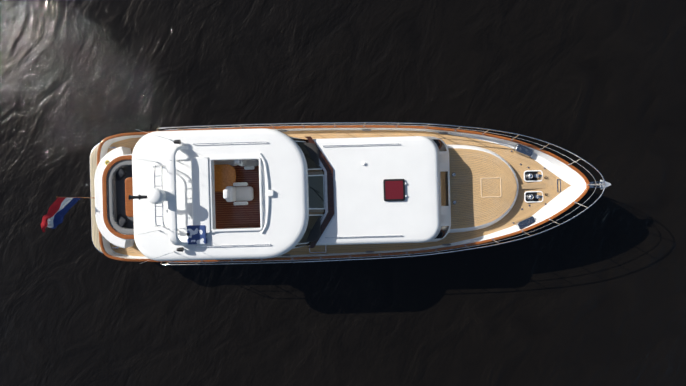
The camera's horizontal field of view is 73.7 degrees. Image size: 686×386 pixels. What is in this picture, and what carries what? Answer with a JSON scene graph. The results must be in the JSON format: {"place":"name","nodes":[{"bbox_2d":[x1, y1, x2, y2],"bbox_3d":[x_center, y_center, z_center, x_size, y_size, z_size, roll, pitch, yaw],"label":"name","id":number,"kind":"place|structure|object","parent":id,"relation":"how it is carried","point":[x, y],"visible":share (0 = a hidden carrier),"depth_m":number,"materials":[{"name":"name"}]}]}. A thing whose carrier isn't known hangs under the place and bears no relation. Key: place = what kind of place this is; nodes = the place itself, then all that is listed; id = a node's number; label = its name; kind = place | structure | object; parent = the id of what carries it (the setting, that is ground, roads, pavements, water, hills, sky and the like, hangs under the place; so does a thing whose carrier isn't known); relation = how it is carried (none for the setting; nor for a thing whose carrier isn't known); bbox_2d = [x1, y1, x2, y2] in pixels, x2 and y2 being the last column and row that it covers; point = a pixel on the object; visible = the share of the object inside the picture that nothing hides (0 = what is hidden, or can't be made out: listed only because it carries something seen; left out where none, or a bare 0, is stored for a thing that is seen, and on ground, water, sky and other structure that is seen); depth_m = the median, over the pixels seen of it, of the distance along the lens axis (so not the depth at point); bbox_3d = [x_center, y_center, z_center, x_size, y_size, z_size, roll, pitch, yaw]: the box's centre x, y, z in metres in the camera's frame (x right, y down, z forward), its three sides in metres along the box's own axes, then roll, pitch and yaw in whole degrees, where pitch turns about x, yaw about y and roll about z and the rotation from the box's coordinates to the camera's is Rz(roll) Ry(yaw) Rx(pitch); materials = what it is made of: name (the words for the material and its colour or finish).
{"place":"outdoors","nodes":[
{"label":"outdoors","id":0,"kind":"place"},
{"bbox_2d":[90,144,101,251],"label":"swim platform","id":1,"kind":"structure","parent":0,"point":[93,168],"depth_m":17.25,"materials":[{"name":"brown wood"}]},
{"bbox_2d":[90,143,102,252],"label":"platform trim","id":2,"kind":"structure","parent":1,"relation":"attached to","point":[90,191],"depth_m":17.30,"materials":[{"name":"silver metal"}]},
{"bbox_2d":[132,128,308,260],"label":"wheelhouse roof","id":3,"kind":"structure","parent":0,"point":[287,168],"depth_m":14.09,"materials":[{"name":"white paint"}]},
{"bbox_2d":[191,157,210,232],"bbox_3d":[-4.355,0.065,14.008,0.530,0.050,2.340,-2,90,0],"label":"sliding sunroof","id":4,"kind":"object","parent":3,"relation":"on","point":[200,190],"visible":0.94,"depth_m":13.98,"materials":[{"name":"white plastic"}]},
{"bbox_2d":[258,153,273,233],"bbox_3d":[-2.345,0.011,14.043,0.448,0.100,2.487,-2,90,0],"label":"sunroof deflector","id":5,"kind":"object","parent":3,"relation":"on","point":[270,193],"visible":1,"depth_m":14.03,"materials":[{"name":"white plastic"}]},
{"bbox_2d":[215,165,260,228],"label":"wooden floor","id":6,"kind":"structure","parent":0,"point":[229,215],"depth_m":15.40,"materials":[{"name":"brown wood"}]},
{"bbox_2d":[214,164,235,191],"bbox_3d":[-4.089,-0.482,14.821,1.250,0.045,0.880,-2,90,0],"label":"saloon table","id":7,"kind":"object","parent":6,"relation":"on","point":[224,176],"visible":0.52,"depth_m":14.80,"materials":[{"name":"brown wood"}]},
{"bbox_2d":[214,160,236,165],"bbox_3d":[-4.470,-0.672,14.998,1.900,0.800,1.880,-2,90,0],"label":"saloon settee","id":8,"kind":"object","parent":6,"relation":"on","point":[231,162],"depth_m":14.99,"materials":[{"name":"white leather"}]},
{"bbox_2d":[223,182,253,204],"bbox_3d":[-3.341,0.028,14.638,0.780,0.900,0.740,-2,90,0],"label":"helm seat","id":9,"kind":"object","parent":6,"relation":"on","point":[244,193],"visible":1,"depth_m":14.78,"materials":[{"name":"white leather"}]},
{"bbox_2d":[234,160,258,169],"bbox_3d":[-3.080,-1.070,14.698,0.640,0.900,0.620,-2,90,0],"label":"companion seat","id":10,"kind":"object","parent":6,"relation":"on","point":[248,164],"visible":0.52,"depth_m":14.81,"materials":[{"name":"white leather"}]},
{"bbox_2d":[304,143,320,241],"bbox_3d":[-1.626,-0.008,15.043,1.750,0.750,3.200,-2,90,0],"label":"side windshield","id":11,"kind":"object","parent":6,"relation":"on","point":[313,151],"visible":0.19,"depth_m":14.67,"materials":[{"name":"glass"}]},
{"bbox_2d":[107,130,570,256],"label":"teak deck","id":12,"kind":"structure","parent":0,"point":[514,160],"depth_m":16.15,"materials":[{"name":"beige wood"}]},
{"bbox_2d":[94,147,133,247],"bbox_3d":[-7.996,0.163,16.018,1.057,0.700,3.500,-2,90,0],"label":"cockpit coaming","id":13,"kind":"object","parent":12,"relation":"on","point":[108,235],"visible":0.62,"depth_m":15.67,"materials":[{"name":"white paint"}]},
{"bbox_2d":[102,155,133,238],"bbox_3d":[-7.092,0.138,15.573,2.186,0.050,2.860,-2,90,0],"label":"cockpit coaming rim","id":14,"kind":"object","parent":13,"relation":"on","point":[104,195],"visible":0.79,"depth_m":15.55,"materials":[{"name":"brown wood"}]},
{"bbox_2d":[107,154,133,239],"bbox_3d":[-7.107,0.139,15.978,2.216,0.780,2.920,-2,90,0],"label":"sofa backrest","id":15,"kind":"object","parent":12,"relation":"on","point":[107,198],"visible":0.06,"depth_m":15.62,"materials":[{"name":"fabric"}]},
{"bbox_2d":[107,160,133,234],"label":"cockpit cushions","id":16,"kind":"object","parent":15,"relation":"on","point":[112,203],"visible":0.6,"depth_m":15.60,"materials":[{"name":"grey fabric"}]},
{"bbox_2d":[116,167,125,180],"bbox_3d":[-7.730,-0.703,15.771,0.449,0.256,0.440,-37,90,0],"label":"cushion","id":17,"kind":"object","parent":15,"relation":"on","point":[120,173],"visible":0.54,"depth_m":15.68,"materials":[{"name":"grey fabric"}]},
{"bbox_2d":[117,214,126,227],"bbox_3d":[-7.684,1.013,15.771,0.449,0.256,0.440,33,90,0],"label":"cushion","id":18,"kind":"object","parent":15,"relation":"on","point":[121,220],"visible":0.56,"depth_m":15.69,"materials":[{"name":"grey fabric"}]},
{"bbox_2d":[116,166,133,228],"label":"cockpit seat cushions","id":19,"kind":"object","parent":15,"relation":"on","point":[120,195],"visible":0.19,"depth_m":15.86,"materials":[{"name":"black fabric"}]},
{"bbox_2d":[125,177,132,216],"bbox_3d":[-7.109,0.139,15.693,0.721,0.050,1.360,-2,90,0],"label":"cockpit table","id":20,"kind":"object","parent":12,"relation":"on","point":[128,192],"visible":0.4,"depth_m":15.67,"materials":[{"name":"brown wood"}]},
{"bbox_2d":[278,129,450,255],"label":"deck scuppers","id":21,"kind":"object","parent":12,"relation":"on","point":[362,130],"visible":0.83,"depth_m":16.28,"materials":[{"name":"grey"}]},
{"bbox_2d":[313,136,450,244],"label":"cabin roof","id":22,"kind":"structure","parent":12,"relation":"on","point":[362,207],"depth_m":14.79,"materials":[{"name":"white paint"}]},
{"bbox_2d":[305,136,333,247],"bbox_3d":[-0.751,-0.032,14.796,0.900,0.105,3.600,-2,90,0],"label":"windshield coaming","id":23,"kind":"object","parent":22,"relation":"on","point":[330,188],"depth_m":14.74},
{"bbox_2d":[292,138,324,246],"bbox_3d":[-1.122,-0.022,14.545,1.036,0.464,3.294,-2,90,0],"label":"windshield frames","id":24,"kind":"structure","parent":23,"relation":"on","point":[323,187],"depth_m":14.65,"materials":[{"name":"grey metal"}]},
{"bbox_2d":[296,142,323,243],"bbox_3d":[-1.117,-0.022,14.536,0.982,0.430,3.232,-2,90,0],"label":"windshield","id":25,"kind":"object","parent":24,"relation":"in","point":[315,198],"visible":0.6,"depth_m":14.55,"materials":[{"name":"black glass"}]},
{"bbox_2d":[322,144,393,146],"bbox_3d":[0.589,-1.548,14.782,2.544,0.093,0.026,-2,90,0],"label":"handrail","id":26,"kind":"object","parent":22,"relation":"on","point":[356,145],"visible":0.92,"depth_m":14.74,"materials":[{"name":"silver metal"}]},
{"bbox_2d":[325,235,402,237],"bbox_3d":[0.668,1.411,14.782,2.544,0.093,0.026,-2,90,0],"label":"handrail","id":27,"kind":"object","parent":22,"relation":"on","point":[362,236],"visible":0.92,"depth_m":14.74,"materials":[{"name":"silver metal"}]},
{"bbox_2d":[383,179,404,200],"bbox_3d":[1.653,-0.096,14.753,0.690,0.080,0.710,-2,90,0],"label":"skylight frame","id":28,"kind":"object","parent":22,"relation":"on","point":[384,189],"visible":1,"depth_m":14.71,"materials":[{"name":"metal"}]},
{"bbox_2d":[385,181,402,198],"bbox_3d":[1.653,-0.096,14.710,0.570,0.008,0.590,-2,90,0],"label":"skylight glass","id":29,"kind":"object","parent":28,"relation":"in","point":[394,189],"visible":1,"depth_m":14.71,"materials":[{"name":"red glass"}]},
{"bbox_2d":[430,138,447,153],"bbox_3d":[3.172,-1.563,15.242,0.739,0.496,0.593,-2,90,0],"label":"window frame","id":30,"kind":"object","parent":22,"relation":"attached to","point":[443,152],"visible":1,"depth_m":15.22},
{"bbox_2d":[432,139,446,150],"bbox_3d":[3.212,-1.589,15.240,0.589,0.422,0.439,-2,90,0],"label":"coach window","id":31,"kind":"structure","parent":30,"relation":"in","point":[440,145],"depth_m":15.23,"materials":[{"name":"black glass"}]},
{"bbox_2d":[432,223,449,239],"bbox_3d":[3.249,1.287,15.242,0.739,0.496,0.593,-2,90,0],"label":"window frame","id":32,"kind":"object","parent":22,"relation":"attached to","point":[445,224],"visible":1,"depth_m":15.24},
{"bbox_2d":[435,226,448,238],"bbox_3d":[3.290,1.310,15.240,0.589,0.422,0.439,-2,90,0],"label":"coach window","id":33,"kind":"structure","parent":32,"relation":"in","point":[443,232],"depth_m":15.23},
{"bbox_2d":[439,163,448,214],"bbox_3d":[3.380,-0.143,15.242,0.400,0.496,1.753,-2,90,0],"label":"window frame","id":34,"kind":"object","parent":22,"relation":"attached to","point":[442,168],"visible":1,"depth_m":15.22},
{"bbox_2d":[440,171,448,205],"bbox_3d":[3.383,-0.143,15.240,0.340,0.422,1.167,-2,90,0],"label":"coach window","id":35,"kind":"structure","parent":34,"relation":"in","point":[444,187],"depth_m":15.24,"materials":[{"name":"brown glass"}]},
{"bbox_2d":[447,144,518,232],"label":"trunk sides","id":36,"kind":"object","parent":12,"relation":"on","point":[500,217],"visible":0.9,"depth_m":15.84,"materials":[{"name":"white paint"}]},
{"bbox_2d":[448,148,516,228],"bbox_3d":[4.427,-0.171,15.780,3.060,0.289,2.840,-2,90,0],"label":"teak trunk top","id":37,"kind":"object","parent":36,"relation":"on","point":[470,169],"visible":0.73,"depth_m":15.78,"materials":[{"name":"beige wood"}]},
{"bbox_2d":[481,177,501,197],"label":"deck hatch trim","id":38,"kind":"structure","parent":37,"relation":"on","point":[491,196],"depth_m":15.71,"materials":[{"name":"brown wood"}]},
{"bbox_2d":[514,144,533,156],"bbox_3d":[6.253,-1.481,15.781,0.620,0.240,0.300,22,90,0],"label":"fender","id":39,"kind":"object","parent":12,"relation":"on","point":[523,150],"visible":0.94,"depth_m":15.71,"materials":[{"name":"blue plastic"}]},
{"bbox_2d":[516,216,535,229],"bbox_3d":[6.320,1.040,15.781,0.620,0.240,0.300,-25,90,0],"label":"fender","id":40,"kind":"object","parent":12,"relation":"on","point":[525,222],"visible":0.85,"depth_m":15.71,"materials":[{"name":"blue plastic"}]},
{"bbox_2d":[519,184,545,188],"bbox_3d":[6.946,-0.238,15.803,1.700,0.008,0.160,-2,90,0],"label":"king plank","id":41,"kind":"object","parent":12,"relation":"on","point":[530,186],"visible":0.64,"depth_m":15.80,"materials":[{"name":"brown wood"}]},
{"bbox_2d":[524,170,542,181],"bbox_3d":[6.587,-0.589,15.831,0.660,0.030,0.400,-2,90,0],"label":"windlass base","id":42,"kind":"object","parent":12,"relation":"on","point":[532,171],"visible":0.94,"depth_m":15.82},
{"bbox_2d":[524,191,542,202],"bbox_3d":[6.606,0.131,15.831,0.660,0.030,0.400,-2,90,0],"label":"windlass base","id":43,"kind":"object","parent":12,"relation":"on","point":[532,201],"visible":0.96,"depth_m":15.82,"materials":[{"name":"white plastic"}]},
{"bbox_2d":[510,150,560,223],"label":"deck fittings","id":44,"kind":"object","parent":12,"relation":"on","point":[557,185],"visible":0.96,"depth_m":15.72,"materials":[{"name":"silver metal"}]},
{"bbox_2d":[525,171,547,180],"bbox_3d":[6.668,-0.591,15.792,0.744,0.108,0.320,-2,90,0],"label":"windlass base","id":45,"kind":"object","parent":12,"relation":"on","point":[533,177],"depth_m":15.84,"materials":[{"name":"metal"}]},
{"bbox_2d":[526,173,541,178],"bbox_3d":[6.610,-0.590,15.751,0.553,0.190,0.230,-2,90,0],"label":"anchor windlass","id":46,"kind":"object","parent":45,"relation":"in","point":[529,175],"visible":0.98,"depth_m":15.78,"materials":[{"name":"silver metal"}]},
{"bbox_2d":[526,192,547,200],"bbox_3d":[6.688,0.129,15.792,0.744,0.108,0.320,-2,90,0],"label":"windlass base","id":47,"kind":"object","parent":12,"relation":"on","point":[533,194],"depth_m":15.84,"materials":[{"name":"black plastic"}]},
{"bbox_2d":[526,194,542,199],"bbox_3d":[6.629,0.130,15.751,0.553,0.190,0.230,-2,90,0],"label":"anchor windlass","id":48,"kind":"object","parent":47,"relation":"on","point":[530,196],"visible":1,"depth_m":15.78,"materials":[{"name":"silver metal"}]},
{"bbox_3d":[-3.000,0.029,15.598,5.000,1.600,3.440,-2,90,0],"label":"wheelhouse","id":49,"kind":"object","parent":12,"relation":"on","visible":0},
{"bbox_2d":[135,129,183,263],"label":"whip antennas","id":50,"kind":"object","parent":49,"relation":"on","point":[157,162],"visible":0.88,"depth_m":13.51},
{"bbox_2d":[153,165,167,227],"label":"mast tubes","id":51,"kind":"object","parent":49,"relation":"on","point":[162,216],"visible":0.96,"depth_m":13.57,"materials":[{"name":"silver metal"}]},
{"bbox_2d":[167,146,190,245],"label":"radar arch","id":52,"kind":"structure","parent":49,"relation":"on","point":[172,205],"depth_m":13.57,"materials":[{"name":"white plastic"}]},
{"bbox_2d":[128,195,146,199],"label":"horn trumpets","id":53,"kind":"object","parent":52,"relation":"attached to","point":[130,197],"visible":0.94,"depth_m":13.42,"materials":[{"name":"black metal"}]},
{"bbox_2d":[147,188,172,203],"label":"radar dome","id":54,"kind":"structure","parent":52,"relation":"on","point":[157,196],"depth_m":13.22,"materials":[{"name":"white plastic"}]},
{"bbox_2d":[176,247,183,251],"bbox_3d":[-4.976,1.722,13.988,0.200,0.260,0.140,-2,90,0],"label":"spotlight","id":55,"kind":"object","parent":49,"relation":"on","point":[180,249],"visible":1,"depth_m":13.89,"materials":[{"name":"black plastic"}]},
{"bbox_2d":[187,225,206,243],"bbox_3d":[-4.477,1.279,14.028,0.580,0.120,0.580,-2,90,0],"label":"flag","id":56,"kind":"object","parent":49,"relation":"on","point":[197,234],"visible":0.94,"depth_m":13.97,"materials":[{"name":"blue fabric"}]},
{"bbox_2d":[176,157,262,232],"bbox_3d":[-3.818,0.051,14.056,2.664,0.085,2.310,-2,90,0],"label":"sunroof frame","id":57,"kind":"object","parent":49,"relation":"on","point":[211,195],"visible":0.92,"depth_m":14.01,"materials":[{"name":"white plastic"}]},
{"bbox_2d":[192,142,267,144],"bbox_3d":[-3.477,-1.534,14.062,2.334,0.093,0.026,-2,90,0],"label":"handrail","id":58,"kind":"object","parent":49,"relation":"on","point":[232,142],"visible":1,"depth_m":14.02,"materials":[{"name":"silver metal"}]},
{"bbox_2d":[195,244,270,246],"bbox_3d":[-3.393,1.615,14.062,2.334,0.093,0.026,-2,90,0],"label":"handrail","id":59,"kind":"object","parent":49,"relation":"on","point":[232,245],"visible":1,"depth_m":14.02,"materials":[{"name":"silver metal"}]},
{"bbox_2d":[0,0,685,385],"bbox_3d":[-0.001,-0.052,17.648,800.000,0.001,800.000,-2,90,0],"label":"water surface","id":60,"kind":"object","parent":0,"point":[594,294],"depth_m":17.65,"materials":[{"name":"black liquid"}]},
{"bbox_3d":[-0.158,-0.048,16.753,16.776,2.983,4.723,-2,90,0],"label":"yacht hull","id":61,"kind":"object","parent":60,"relation":"on","visible":0},
{"bbox_2d":[56,196,94,198],"bbox_3d":[-8.966,0.157,15.511,0.868,1.093,0.047,3,90,0],"label":"flag staff","id":62,"kind":"object","parent":61,"relation":"attached to","point":[75,197],"visible":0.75,"depth_m":15.44,"materials":[{"name":"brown wood"}]},
{"bbox_2d":[41,197,79,231],"bbox_3d":[-9.607,0.670,15.455,1.718,0.870,0.421,-44,90,0],"label":"dutch flag","id":63,"kind":"object","parent":62,"relation":"attached to","point":[58,210],"visible":1,"depth_m":15.43,"materials":[{"name":"fabric"}]},
{"bbox_2d":[107,129,573,257],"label":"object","id":64,"kind":"object","parent":61,"relation":"on","point":[558,198],"visible":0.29,"depth_m":16.00,"materials":[{"name":"white paint"}]},
{"bbox_2d":[100,128,585,258],"bbox_3d":[-0.158,-0.048,15.841,16.646,1.114,4.593,-2,90,0],"label":"bulwark","id":65,"kind":"object","parent":61,"relation":"attached to","point":[576,192],"visible":0.52,"depth_m":15.85,"materials":[{"name":"white paint"}]},
{"bbox_2d":[97,125,589,261],"bbox_3d":[-0.158,-0.048,15.707,16.784,0.943,4.731,-2,90,0],"label":"rub rail","id":66,"kind":"object","parent":65,"relation":"on","point":[571,166],"visible":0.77,"depth_m":15.98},
{"bbox_2d":[157,122,604,264],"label":"guard rails","id":67,"kind":"object","parent":61,"relation":"on","point":[596,184],"visible":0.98,"depth_m":15.39,"materials":[{"name":"silver metal"}]},
{"bbox_2d":[575,180,610,189],"bbox_3d":[8.586,-0.282,15.688,1.324,0.280,0.340,-2,90,0],"label":"bow anchor","id":68,"kind":"object","parent":61,"relation":"on","point":[607,184],"visible":0.68,"depth_m":15.71,"materials":[{"name":"white metal"}]},
{"bbox_2d":[589,182,601,187],"bbox_3d":[8.477,-0.280,15.698,0.900,0.160,0.200,-2,90,0],"label":"bow roller","id":69,"kind":"object","parent":61,"relation":"attached to","point":[595,187],"visible":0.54,"depth_m":15.66,"materials":[{"name":"silver metal"}]}
]}

